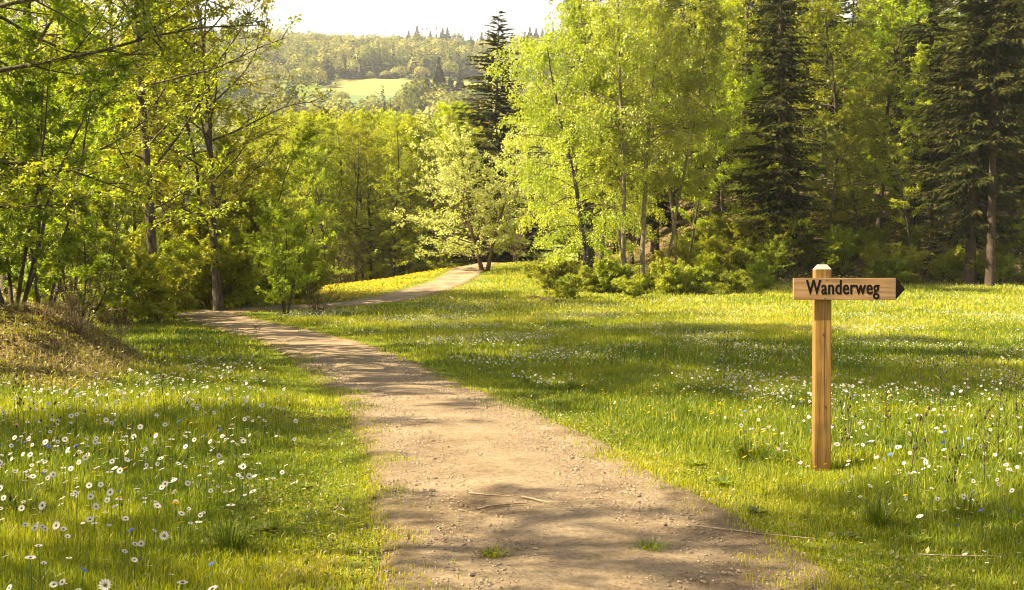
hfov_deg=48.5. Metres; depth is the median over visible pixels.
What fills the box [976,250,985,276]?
bush
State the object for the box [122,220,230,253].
yellow bush
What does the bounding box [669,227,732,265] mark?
bush
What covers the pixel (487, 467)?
leaf scraps
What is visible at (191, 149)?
slim tree
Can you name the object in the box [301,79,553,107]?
field
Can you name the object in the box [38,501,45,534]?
daisy
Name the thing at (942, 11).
beech tree
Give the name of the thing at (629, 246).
birch tree
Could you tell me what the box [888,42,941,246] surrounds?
slim tree
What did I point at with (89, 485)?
daisy
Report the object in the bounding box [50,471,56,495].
daisy
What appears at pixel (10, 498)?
plantain
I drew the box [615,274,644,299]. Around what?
bush
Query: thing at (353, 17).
sky
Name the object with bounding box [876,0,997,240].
spruce tree
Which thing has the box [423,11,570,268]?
spruce tree
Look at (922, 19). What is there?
beech tree
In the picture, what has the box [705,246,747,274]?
bush
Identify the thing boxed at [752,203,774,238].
sapling
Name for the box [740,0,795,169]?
spruce tree
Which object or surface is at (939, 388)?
weed
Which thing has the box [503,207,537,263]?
sapling
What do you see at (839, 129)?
beech tree
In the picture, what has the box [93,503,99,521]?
daisy
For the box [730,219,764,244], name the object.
bush
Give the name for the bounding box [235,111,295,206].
beech tree
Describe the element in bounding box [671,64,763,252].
slim tree
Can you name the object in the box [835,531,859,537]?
leafy weed
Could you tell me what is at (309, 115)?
beech tree
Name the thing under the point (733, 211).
beech tree
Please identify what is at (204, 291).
yellow bush
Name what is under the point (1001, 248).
bush
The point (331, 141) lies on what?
beech tree
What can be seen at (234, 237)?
tree
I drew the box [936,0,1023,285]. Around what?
spruce tree
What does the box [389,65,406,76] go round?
round bush
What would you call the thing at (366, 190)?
beech tree
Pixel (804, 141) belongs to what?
spruce tree
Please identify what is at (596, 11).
birch tree
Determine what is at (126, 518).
daisy
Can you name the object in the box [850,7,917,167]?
beech tree
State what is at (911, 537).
leafy weed
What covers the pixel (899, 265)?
bush
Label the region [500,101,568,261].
beech tree
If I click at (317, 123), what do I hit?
beech tree
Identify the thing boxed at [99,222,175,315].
hazel bush
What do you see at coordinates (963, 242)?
bush
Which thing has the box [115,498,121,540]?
daisy
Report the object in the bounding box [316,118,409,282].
beech tree
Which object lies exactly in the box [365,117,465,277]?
beech tree
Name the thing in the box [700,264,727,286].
bush
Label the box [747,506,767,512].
leafy weed
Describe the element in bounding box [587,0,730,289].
birch tree
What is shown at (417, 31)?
conifer
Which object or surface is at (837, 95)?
spruce tree
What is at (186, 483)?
daisy
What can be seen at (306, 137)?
slim tree
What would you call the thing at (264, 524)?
leafy weed
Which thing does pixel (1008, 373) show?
weed
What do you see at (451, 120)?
beech tree
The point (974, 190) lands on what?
spruce tree
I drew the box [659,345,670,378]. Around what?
weed
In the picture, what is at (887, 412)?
weed
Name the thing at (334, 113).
beech tree
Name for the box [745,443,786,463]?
grass tuft
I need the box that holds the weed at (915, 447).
[904,401,929,488]
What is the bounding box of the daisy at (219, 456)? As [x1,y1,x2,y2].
[216,453,221,476]
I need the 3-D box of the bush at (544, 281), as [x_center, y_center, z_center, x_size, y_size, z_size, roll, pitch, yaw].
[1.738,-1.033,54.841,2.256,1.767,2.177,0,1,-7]
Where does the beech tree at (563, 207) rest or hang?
on the ground at (666, 246)
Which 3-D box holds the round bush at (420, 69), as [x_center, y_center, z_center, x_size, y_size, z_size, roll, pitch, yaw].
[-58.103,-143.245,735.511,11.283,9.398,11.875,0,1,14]
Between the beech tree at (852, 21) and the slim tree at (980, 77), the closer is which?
the slim tree at (980, 77)
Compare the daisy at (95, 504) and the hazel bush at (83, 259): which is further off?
the hazel bush at (83, 259)
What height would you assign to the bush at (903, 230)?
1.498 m
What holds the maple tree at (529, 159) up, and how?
on the ground at (666, 246)
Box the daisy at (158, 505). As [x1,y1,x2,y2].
[153,503,161,538]
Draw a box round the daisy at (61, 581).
[59,578,64,589]
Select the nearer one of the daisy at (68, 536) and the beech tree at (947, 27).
the daisy at (68, 536)
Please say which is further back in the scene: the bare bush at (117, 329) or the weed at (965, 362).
the bare bush at (117, 329)
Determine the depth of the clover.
8.24 m
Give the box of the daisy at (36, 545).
[35,544,42,589]
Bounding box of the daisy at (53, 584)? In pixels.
[49,581,57,589]
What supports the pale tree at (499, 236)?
on the ground at (666, 246)
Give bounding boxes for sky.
[6,0,985,41]
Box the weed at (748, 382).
[742,359,760,409]
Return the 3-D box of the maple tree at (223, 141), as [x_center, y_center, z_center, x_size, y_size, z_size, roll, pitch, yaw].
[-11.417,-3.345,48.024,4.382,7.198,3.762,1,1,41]
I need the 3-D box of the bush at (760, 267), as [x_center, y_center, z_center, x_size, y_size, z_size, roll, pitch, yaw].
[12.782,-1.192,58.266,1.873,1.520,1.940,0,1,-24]
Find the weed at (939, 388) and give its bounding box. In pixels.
[930,356,947,428]
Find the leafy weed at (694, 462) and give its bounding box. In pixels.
[682,458,709,466]
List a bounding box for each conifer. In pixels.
[412,79,419,102]
[413,26,419,37]
[421,73,432,104]
[430,57,446,93]
[439,28,444,39]
[444,27,451,40]
[446,72,455,93]
[454,70,465,90]
[527,27,533,38]
[534,28,539,38]
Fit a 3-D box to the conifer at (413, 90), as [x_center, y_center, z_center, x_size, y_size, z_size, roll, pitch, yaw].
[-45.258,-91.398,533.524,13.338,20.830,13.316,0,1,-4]
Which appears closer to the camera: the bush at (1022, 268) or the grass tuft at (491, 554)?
the grass tuft at (491, 554)
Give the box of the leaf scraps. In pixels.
[285,347,837,583]
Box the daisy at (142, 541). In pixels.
[138,540,144,561]
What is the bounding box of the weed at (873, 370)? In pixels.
[869,352,879,389]
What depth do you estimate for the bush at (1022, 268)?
58.32 m
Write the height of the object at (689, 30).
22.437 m
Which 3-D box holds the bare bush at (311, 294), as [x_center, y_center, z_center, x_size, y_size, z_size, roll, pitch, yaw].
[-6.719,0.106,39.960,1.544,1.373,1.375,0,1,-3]
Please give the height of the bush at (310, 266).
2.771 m
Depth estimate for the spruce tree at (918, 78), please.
78.38 m
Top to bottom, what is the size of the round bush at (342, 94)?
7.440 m
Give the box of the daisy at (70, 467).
[68,466,72,493]
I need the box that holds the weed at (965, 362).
[957,344,972,405]
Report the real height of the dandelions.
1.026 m
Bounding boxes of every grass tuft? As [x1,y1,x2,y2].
[0,472,70,516]
[154,441,196,464]
[186,511,272,555]
[474,545,515,558]
[521,370,534,382]
[560,376,584,393]
[613,538,673,550]
[669,400,698,419]
[706,429,773,463]
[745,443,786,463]
[834,489,925,530]
[935,486,994,524]
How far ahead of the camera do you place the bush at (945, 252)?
59.21 m
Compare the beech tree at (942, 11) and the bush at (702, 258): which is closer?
the bush at (702, 258)
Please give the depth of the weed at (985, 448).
8.24 m
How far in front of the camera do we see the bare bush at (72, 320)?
18.43 m
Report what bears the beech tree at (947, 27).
on the ground at (666, 246)
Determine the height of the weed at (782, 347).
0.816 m
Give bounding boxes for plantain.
[9,496,18,547]
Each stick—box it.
[469,492,509,495]
[476,502,527,510]
[521,496,550,502]
[694,525,814,538]
[918,553,1007,556]
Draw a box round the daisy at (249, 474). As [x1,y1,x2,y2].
[246,473,252,500]
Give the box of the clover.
[0,379,1023,589]
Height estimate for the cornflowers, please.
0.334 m
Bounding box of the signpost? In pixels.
[793,265,904,470]
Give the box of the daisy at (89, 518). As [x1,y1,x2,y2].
[85,516,93,552]
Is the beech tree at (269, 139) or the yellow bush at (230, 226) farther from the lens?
the beech tree at (269, 139)
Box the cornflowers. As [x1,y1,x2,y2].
[30,350,1023,514]
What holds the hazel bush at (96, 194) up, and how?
on the ground at (666, 246)
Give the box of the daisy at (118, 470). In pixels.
[116,467,122,495]
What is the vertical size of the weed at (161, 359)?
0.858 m
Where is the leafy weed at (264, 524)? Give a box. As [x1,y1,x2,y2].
[249,520,281,531]
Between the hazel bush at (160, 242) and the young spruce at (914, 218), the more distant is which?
the young spruce at (914, 218)
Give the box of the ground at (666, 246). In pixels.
[0,30,1023,589]
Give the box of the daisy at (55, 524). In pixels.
[53,521,59,543]
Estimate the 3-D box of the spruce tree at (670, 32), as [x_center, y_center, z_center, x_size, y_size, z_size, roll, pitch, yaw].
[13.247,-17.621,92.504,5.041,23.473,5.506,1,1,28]
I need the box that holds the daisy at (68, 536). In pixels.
[64,534,70,548]
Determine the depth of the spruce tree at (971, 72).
86.37 m
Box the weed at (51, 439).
[45,414,60,466]
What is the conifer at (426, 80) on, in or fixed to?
on the ground at (666, 246)
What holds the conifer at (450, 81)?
on the ground at (666, 246)
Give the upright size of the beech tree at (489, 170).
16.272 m
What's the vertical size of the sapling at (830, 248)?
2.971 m
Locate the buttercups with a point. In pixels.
(378, 283)
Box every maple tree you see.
[85,0,274,264]
[191,128,293,233]
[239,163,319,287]
[287,138,380,279]
[381,128,482,271]
[383,100,481,267]
[384,116,474,260]
[399,101,475,259]
[410,111,489,259]
[418,109,502,265]
[484,104,560,253]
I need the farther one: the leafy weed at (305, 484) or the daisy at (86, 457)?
the daisy at (86, 457)
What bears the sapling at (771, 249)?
on the ground at (666, 246)
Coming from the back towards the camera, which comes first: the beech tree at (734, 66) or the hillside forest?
the hillside forest
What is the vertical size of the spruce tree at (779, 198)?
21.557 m
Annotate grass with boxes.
[0,294,150,391]
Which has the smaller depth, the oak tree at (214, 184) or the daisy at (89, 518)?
the daisy at (89, 518)
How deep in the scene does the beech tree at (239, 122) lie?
94.66 m
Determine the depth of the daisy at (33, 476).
7.84 m
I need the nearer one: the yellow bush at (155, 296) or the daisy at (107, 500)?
the daisy at (107, 500)
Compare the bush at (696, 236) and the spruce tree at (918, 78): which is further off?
the spruce tree at (918, 78)
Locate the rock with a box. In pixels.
[539,297,556,300]
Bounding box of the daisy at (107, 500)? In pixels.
[104,497,109,517]
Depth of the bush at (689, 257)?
57.09 m
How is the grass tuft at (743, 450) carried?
on the ground at (666, 246)
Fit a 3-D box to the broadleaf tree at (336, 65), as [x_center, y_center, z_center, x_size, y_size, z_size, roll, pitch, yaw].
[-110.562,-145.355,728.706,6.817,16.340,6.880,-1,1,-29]
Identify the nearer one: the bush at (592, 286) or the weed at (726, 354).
the weed at (726, 354)
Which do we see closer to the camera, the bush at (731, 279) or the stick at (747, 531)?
the stick at (747, 531)
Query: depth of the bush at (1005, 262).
57.92 m
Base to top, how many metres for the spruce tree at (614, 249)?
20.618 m
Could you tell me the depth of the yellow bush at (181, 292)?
37.29 m
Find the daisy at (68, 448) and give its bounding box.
[66,447,69,476]
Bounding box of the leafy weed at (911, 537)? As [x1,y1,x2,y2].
[903,534,929,541]
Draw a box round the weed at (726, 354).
[721,331,732,378]
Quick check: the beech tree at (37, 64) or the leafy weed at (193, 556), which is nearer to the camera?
the leafy weed at (193, 556)
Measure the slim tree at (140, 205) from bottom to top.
13.677 m
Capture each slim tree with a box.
[90,12,189,231]
[126,0,240,303]
[251,116,316,242]
[627,66,700,249]
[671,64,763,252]
[804,70,896,264]
[846,89,927,251]
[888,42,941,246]
[953,12,1022,214]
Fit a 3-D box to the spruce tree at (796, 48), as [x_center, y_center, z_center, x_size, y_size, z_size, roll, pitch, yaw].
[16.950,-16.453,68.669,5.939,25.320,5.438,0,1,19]
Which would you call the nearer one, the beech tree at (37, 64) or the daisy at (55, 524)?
the daisy at (55, 524)
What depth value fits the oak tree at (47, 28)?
28.87 m
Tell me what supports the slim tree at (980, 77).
on the ground at (666, 246)
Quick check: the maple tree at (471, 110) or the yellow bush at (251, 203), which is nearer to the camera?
the yellow bush at (251, 203)
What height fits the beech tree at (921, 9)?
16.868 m
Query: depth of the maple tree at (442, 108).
100.28 m
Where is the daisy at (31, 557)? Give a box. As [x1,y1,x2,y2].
[25,556,35,589]
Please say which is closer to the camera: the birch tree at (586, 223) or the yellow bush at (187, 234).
the yellow bush at (187, 234)
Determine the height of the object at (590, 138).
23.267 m
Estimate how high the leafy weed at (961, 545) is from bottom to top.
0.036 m
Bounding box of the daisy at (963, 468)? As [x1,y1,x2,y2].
[961,454,965,485]
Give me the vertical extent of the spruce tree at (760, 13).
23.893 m
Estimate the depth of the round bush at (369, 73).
734.67 m
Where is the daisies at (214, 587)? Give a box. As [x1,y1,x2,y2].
[0,295,1023,589]
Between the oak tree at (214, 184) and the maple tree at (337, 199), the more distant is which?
the maple tree at (337, 199)
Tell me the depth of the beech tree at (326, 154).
88.64 m
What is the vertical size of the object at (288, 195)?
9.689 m
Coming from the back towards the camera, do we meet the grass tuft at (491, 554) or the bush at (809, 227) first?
the bush at (809, 227)
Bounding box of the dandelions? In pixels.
[18,296,1019,409]
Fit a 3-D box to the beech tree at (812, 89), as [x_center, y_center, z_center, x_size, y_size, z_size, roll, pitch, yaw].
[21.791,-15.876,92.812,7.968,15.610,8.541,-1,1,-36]
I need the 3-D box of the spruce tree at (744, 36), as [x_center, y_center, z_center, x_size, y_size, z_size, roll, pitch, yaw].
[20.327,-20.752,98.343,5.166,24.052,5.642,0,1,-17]
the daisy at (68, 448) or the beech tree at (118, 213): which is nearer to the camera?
the daisy at (68, 448)
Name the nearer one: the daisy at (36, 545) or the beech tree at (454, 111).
the daisy at (36, 545)
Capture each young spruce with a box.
[806,229,831,277]
[898,183,927,240]
[913,192,948,279]
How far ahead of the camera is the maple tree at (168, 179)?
46.79 m
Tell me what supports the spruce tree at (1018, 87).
on the ground at (666, 246)
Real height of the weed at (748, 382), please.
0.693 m
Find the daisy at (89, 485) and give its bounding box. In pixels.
[86,482,91,505]
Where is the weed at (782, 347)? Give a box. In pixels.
[776,336,793,386]
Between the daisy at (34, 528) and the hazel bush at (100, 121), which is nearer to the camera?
the daisy at (34, 528)
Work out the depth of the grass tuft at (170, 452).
9.48 m
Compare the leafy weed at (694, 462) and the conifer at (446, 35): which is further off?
the conifer at (446, 35)
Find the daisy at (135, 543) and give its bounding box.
[132,541,138,576]
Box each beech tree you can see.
[0,0,148,295]
[0,0,270,237]
[3,0,161,293]
[12,0,218,265]
[99,158,155,259]
[121,142,187,238]
[170,156,232,207]
[205,108,288,210]
[232,133,289,208]
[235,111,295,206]
[253,111,356,290]
[256,107,351,285]
[269,130,327,222]
[274,121,364,283]
[286,107,354,266]
[288,138,378,284]
[289,135,352,276]
[299,108,384,283]
[303,110,367,268]
[308,130,396,281]
[313,107,413,281]
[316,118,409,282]
[317,122,382,280]
[331,115,407,279]
[333,108,420,280]
[344,126,439,280]
[347,114,442,278]
[354,107,425,266]
[357,120,432,270]
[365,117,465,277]
[389,101,497,271]
[390,112,499,266]
[391,112,487,273]
[446,126,508,265]
[476,120,552,258]
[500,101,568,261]
[529,91,611,260]
[540,109,619,258]
[567,27,695,263]
[667,0,795,221]
[671,28,791,242]
[679,0,797,217]
[687,0,758,195]
[703,30,756,197]
[737,0,884,212]
[742,0,930,232]
[746,15,828,172]
[794,0,957,228]
[799,34,831,176]
[800,39,878,194]
[808,16,880,184]
[808,108,902,257]
[817,0,954,196]
[817,0,982,222]
[833,0,940,195]
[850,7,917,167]
[874,9,955,165]
[924,21,986,189]
[938,0,1021,190]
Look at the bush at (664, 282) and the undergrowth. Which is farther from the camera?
the undergrowth
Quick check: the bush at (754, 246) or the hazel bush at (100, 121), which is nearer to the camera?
the hazel bush at (100, 121)
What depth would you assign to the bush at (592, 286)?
52.26 m
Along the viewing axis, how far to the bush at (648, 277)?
53.64 m
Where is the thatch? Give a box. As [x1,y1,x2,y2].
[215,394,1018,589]
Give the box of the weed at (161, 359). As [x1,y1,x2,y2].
[143,344,165,411]
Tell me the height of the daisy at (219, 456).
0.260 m
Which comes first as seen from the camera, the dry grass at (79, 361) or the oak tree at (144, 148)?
the dry grass at (79, 361)
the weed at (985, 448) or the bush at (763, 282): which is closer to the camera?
the weed at (985, 448)
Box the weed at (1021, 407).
[1010,372,1023,442]
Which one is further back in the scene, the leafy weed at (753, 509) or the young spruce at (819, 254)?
the young spruce at (819, 254)
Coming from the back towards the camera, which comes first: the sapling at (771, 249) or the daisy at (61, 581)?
the sapling at (771, 249)
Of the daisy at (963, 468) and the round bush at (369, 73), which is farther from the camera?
the round bush at (369, 73)
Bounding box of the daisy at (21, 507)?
[18,505,24,513]
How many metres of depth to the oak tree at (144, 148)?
35.90 m
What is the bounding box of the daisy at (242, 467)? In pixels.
[240,463,246,497]
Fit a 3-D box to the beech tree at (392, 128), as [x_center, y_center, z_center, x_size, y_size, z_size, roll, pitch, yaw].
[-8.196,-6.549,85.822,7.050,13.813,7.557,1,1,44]
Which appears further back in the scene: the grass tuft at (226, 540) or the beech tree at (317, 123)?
the beech tree at (317, 123)
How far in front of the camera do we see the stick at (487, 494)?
8.03 m
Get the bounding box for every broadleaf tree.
[334,55,344,78]
[346,58,359,79]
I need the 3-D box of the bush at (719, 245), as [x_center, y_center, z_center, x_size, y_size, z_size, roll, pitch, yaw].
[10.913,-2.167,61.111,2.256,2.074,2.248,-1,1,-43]
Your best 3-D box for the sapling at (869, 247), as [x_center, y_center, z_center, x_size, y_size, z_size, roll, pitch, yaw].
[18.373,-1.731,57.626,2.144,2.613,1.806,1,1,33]
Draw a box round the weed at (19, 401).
[13,374,24,426]
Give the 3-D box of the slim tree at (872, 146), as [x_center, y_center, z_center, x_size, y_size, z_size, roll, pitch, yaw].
[19.959,-6.307,61.291,4.912,10.257,2.656,1,1,42]
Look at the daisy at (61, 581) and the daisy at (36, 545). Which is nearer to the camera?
the daisy at (61, 581)
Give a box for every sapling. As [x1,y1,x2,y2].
[239,190,336,313]
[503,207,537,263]
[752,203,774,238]
[753,210,805,272]
[756,236,795,278]
[813,224,855,275]
[818,225,860,275]
[853,235,898,277]
[1006,201,1023,237]
[1007,217,1023,254]
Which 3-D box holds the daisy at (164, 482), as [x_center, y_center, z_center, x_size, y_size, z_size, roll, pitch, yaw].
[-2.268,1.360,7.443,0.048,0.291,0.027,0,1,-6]
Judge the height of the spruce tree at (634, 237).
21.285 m
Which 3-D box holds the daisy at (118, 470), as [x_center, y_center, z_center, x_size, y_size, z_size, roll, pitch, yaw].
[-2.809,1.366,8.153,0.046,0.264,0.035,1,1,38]
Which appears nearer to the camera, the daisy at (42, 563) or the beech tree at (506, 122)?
the daisy at (42, 563)
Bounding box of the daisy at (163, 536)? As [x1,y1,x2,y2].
[159,531,168,567]
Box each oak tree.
[0,0,184,303]
[3,0,303,320]
[114,0,338,310]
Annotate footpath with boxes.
[177,262,847,589]
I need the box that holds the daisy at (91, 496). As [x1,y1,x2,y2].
[87,493,93,508]
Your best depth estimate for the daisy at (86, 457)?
8.74 m
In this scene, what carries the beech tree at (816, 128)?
on the ground at (666, 246)
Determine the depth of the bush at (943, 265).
58.62 m
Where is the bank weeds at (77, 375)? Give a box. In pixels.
[0,291,138,389]
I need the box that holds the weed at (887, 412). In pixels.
[879,383,893,441]
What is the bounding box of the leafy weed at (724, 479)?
[709,475,731,483]
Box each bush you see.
[0,0,139,305]
[0,0,155,306]
[0,31,127,301]
[0,136,158,324]
[7,129,154,316]
[31,278,127,334]
[62,235,185,325]
[89,308,133,341]
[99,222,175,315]
[114,250,187,321]
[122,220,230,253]
[133,208,238,300]
[157,233,226,306]
[160,234,267,309]
[161,258,201,318]
[164,208,280,262]
[184,184,307,243]
[197,238,291,306]
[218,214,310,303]
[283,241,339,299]
[301,280,342,312]
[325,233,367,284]
[332,90,350,99]
[364,71,374,77]
[379,70,390,78]
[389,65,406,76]
[413,66,430,75]
[520,262,536,277]
[525,258,567,288]
[544,258,580,286]
[544,273,590,298]
[578,265,608,291]
[583,257,647,292]
[594,255,619,278]
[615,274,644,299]
[633,271,658,289]
[649,255,696,294]
[650,242,699,281]
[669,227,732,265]
[671,266,717,293]
[679,227,720,252]
[694,251,722,278]
[698,235,734,263]
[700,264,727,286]
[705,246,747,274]
[708,215,739,242]
[715,269,752,292]
[729,241,774,275]
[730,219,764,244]
[735,234,775,262]
[742,257,779,282]
[751,274,775,289]
[786,218,816,243]
[788,219,816,243]
[792,242,823,267]
[824,237,861,259]
[836,226,883,256]
[865,254,913,282]
[875,242,937,282]
[893,224,934,246]
[896,226,940,250]
[924,248,963,269]
[927,258,962,279]
[931,245,979,281]
[947,226,982,246]
[976,234,1018,254]
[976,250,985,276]
[976,251,1019,282]
[1018,261,1023,278]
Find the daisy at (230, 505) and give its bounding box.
[227,504,235,540]
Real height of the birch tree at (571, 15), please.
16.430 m
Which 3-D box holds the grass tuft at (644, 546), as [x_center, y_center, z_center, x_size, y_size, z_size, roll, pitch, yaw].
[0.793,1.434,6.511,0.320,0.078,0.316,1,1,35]
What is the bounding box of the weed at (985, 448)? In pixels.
[974,408,998,491]
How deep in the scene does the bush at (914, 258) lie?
58.23 m
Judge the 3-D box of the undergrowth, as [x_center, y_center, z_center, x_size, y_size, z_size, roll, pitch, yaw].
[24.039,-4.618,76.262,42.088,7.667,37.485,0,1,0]
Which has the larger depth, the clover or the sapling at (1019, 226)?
the sapling at (1019, 226)
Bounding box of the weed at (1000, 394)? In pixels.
[987,384,1017,460]
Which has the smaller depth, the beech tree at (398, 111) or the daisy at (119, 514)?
the daisy at (119, 514)
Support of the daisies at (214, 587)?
on the ground at (666, 246)
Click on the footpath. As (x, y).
(596, 563)
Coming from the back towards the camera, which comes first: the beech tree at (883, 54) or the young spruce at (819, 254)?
the beech tree at (883, 54)
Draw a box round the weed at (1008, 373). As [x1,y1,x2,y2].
[998,354,1016,401]
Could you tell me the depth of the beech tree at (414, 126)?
85.66 m
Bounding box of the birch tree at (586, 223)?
[483,12,663,271]
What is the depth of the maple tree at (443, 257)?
87.96 m
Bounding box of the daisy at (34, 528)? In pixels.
[31,524,37,540]
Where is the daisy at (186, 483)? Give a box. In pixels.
[185,480,190,498]
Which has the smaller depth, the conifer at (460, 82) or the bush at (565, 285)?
the bush at (565, 285)
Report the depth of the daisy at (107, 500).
7.00 m
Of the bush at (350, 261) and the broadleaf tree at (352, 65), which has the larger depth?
the broadleaf tree at (352, 65)
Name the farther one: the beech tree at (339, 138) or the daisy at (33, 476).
the beech tree at (339, 138)
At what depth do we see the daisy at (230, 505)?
6.30 m
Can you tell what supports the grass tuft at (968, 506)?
on the ground at (666, 246)
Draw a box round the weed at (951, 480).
[943,446,960,509]
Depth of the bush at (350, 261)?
83.71 m
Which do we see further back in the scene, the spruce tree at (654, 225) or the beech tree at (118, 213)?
the beech tree at (118, 213)
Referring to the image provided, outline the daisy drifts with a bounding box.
[379,283,1021,348]
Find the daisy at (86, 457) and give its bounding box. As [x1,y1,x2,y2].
[82,455,87,475]
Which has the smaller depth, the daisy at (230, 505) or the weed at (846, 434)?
the daisy at (230, 505)
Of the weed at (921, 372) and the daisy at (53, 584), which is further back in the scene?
the weed at (921, 372)
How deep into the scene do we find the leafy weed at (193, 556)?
6.36 m
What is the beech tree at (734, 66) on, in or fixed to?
on the ground at (666, 246)
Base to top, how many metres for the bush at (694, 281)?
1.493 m
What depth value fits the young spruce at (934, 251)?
59.51 m
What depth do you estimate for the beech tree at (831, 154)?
63.01 m
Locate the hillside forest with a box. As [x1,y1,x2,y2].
[4,0,863,210]
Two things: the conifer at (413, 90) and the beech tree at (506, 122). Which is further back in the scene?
the conifer at (413, 90)
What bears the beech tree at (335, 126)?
on the ground at (666, 246)
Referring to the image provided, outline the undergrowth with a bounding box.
[606,192,1022,282]
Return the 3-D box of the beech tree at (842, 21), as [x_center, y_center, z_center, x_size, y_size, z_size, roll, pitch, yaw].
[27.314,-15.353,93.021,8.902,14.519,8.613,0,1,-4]
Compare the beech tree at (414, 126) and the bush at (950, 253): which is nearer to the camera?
the bush at (950, 253)
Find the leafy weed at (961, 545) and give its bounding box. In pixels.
[945,541,965,549]
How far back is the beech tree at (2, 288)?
40.41 m
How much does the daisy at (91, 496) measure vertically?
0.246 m
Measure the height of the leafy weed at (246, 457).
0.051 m
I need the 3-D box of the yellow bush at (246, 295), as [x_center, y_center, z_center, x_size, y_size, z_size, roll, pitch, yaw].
[-10.399,-0.796,43.738,3.796,2.975,3.664,0,1,6]
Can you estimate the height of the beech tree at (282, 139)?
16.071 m
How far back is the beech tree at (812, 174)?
72.01 m
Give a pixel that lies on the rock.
(543, 298)
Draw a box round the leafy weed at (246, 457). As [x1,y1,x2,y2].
[231,454,255,459]
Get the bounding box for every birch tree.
[524,3,703,277]
[525,0,654,279]
[538,0,691,288]
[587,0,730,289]
[594,0,717,257]
[641,0,757,264]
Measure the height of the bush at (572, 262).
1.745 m
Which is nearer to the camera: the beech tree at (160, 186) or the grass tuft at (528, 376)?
the grass tuft at (528, 376)
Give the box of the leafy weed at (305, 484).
[292,480,314,488]
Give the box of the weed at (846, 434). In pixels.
[839,396,856,476]
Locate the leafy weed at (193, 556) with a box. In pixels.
[174,549,198,558]
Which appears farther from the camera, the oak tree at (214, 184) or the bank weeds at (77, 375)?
the oak tree at (214, 184)
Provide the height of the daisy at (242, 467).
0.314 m
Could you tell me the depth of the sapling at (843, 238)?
59.41 m
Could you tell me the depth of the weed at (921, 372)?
14.49 m
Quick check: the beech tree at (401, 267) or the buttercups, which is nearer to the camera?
the buttercups
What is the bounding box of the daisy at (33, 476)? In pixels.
[29,474,35,500]
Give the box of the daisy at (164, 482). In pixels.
[162,481,167,512]
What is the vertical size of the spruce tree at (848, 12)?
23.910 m
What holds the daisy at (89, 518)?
on the ground at (666, 246)
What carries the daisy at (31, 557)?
on the ground at (666, 246)
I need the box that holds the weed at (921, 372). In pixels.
[915,354,932,396]
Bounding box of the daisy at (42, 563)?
[40,561,46,584]
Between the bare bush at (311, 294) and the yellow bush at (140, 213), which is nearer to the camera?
the bare bush at (311, 294)
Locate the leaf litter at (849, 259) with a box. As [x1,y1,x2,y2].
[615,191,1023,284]
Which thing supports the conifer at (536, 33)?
on the ground at (666, 246)
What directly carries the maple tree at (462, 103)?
on the ground at (666, 246)
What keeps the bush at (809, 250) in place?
on the ground at (666, 246)
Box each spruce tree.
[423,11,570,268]
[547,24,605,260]
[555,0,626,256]
[603,26,635,254]
[604,23,676,248]
[619,4,707,253]
[662,2,695,221]
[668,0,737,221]
[719,0,838,268]
[725,0,818,203]
[728,1,763,187]
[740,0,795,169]
[745,0,843,220]
[754,1,820,175]
[801,0,858,199]
[837,0,880,135]
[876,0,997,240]
[879,3,958,185]
[893,0,1023,283]
[928,0,985,195]
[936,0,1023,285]
[978,0,1023,215]
[993,0,1023,133]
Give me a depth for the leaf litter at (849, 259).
64.88 m
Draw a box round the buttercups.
[200,265,467,303]
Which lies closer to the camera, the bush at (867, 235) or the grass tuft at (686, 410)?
the grass tuft at (686, 410)
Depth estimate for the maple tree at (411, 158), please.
106.08 m
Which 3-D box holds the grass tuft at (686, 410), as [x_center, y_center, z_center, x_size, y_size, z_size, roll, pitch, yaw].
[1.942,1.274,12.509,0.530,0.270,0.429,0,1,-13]
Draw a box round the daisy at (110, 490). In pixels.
[106,488,113,520]
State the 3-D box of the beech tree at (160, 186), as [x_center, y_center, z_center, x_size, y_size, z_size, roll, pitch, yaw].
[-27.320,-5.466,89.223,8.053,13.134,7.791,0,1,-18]
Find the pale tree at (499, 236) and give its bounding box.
[384,109,555,270]
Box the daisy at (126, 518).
[122,516,128,534]
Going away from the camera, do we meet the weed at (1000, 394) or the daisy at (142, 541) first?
the daisy at (142, 541)
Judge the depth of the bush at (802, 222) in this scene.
65.33 m
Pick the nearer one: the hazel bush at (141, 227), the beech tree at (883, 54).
the hazel bush at (141, 227)
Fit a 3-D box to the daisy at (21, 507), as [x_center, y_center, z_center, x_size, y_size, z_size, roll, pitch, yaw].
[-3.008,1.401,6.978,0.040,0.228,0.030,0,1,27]
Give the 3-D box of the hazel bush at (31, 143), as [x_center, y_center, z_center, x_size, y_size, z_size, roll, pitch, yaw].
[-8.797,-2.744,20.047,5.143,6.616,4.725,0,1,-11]
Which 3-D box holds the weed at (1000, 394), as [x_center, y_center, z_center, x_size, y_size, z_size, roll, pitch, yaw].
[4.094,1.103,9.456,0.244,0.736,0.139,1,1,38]

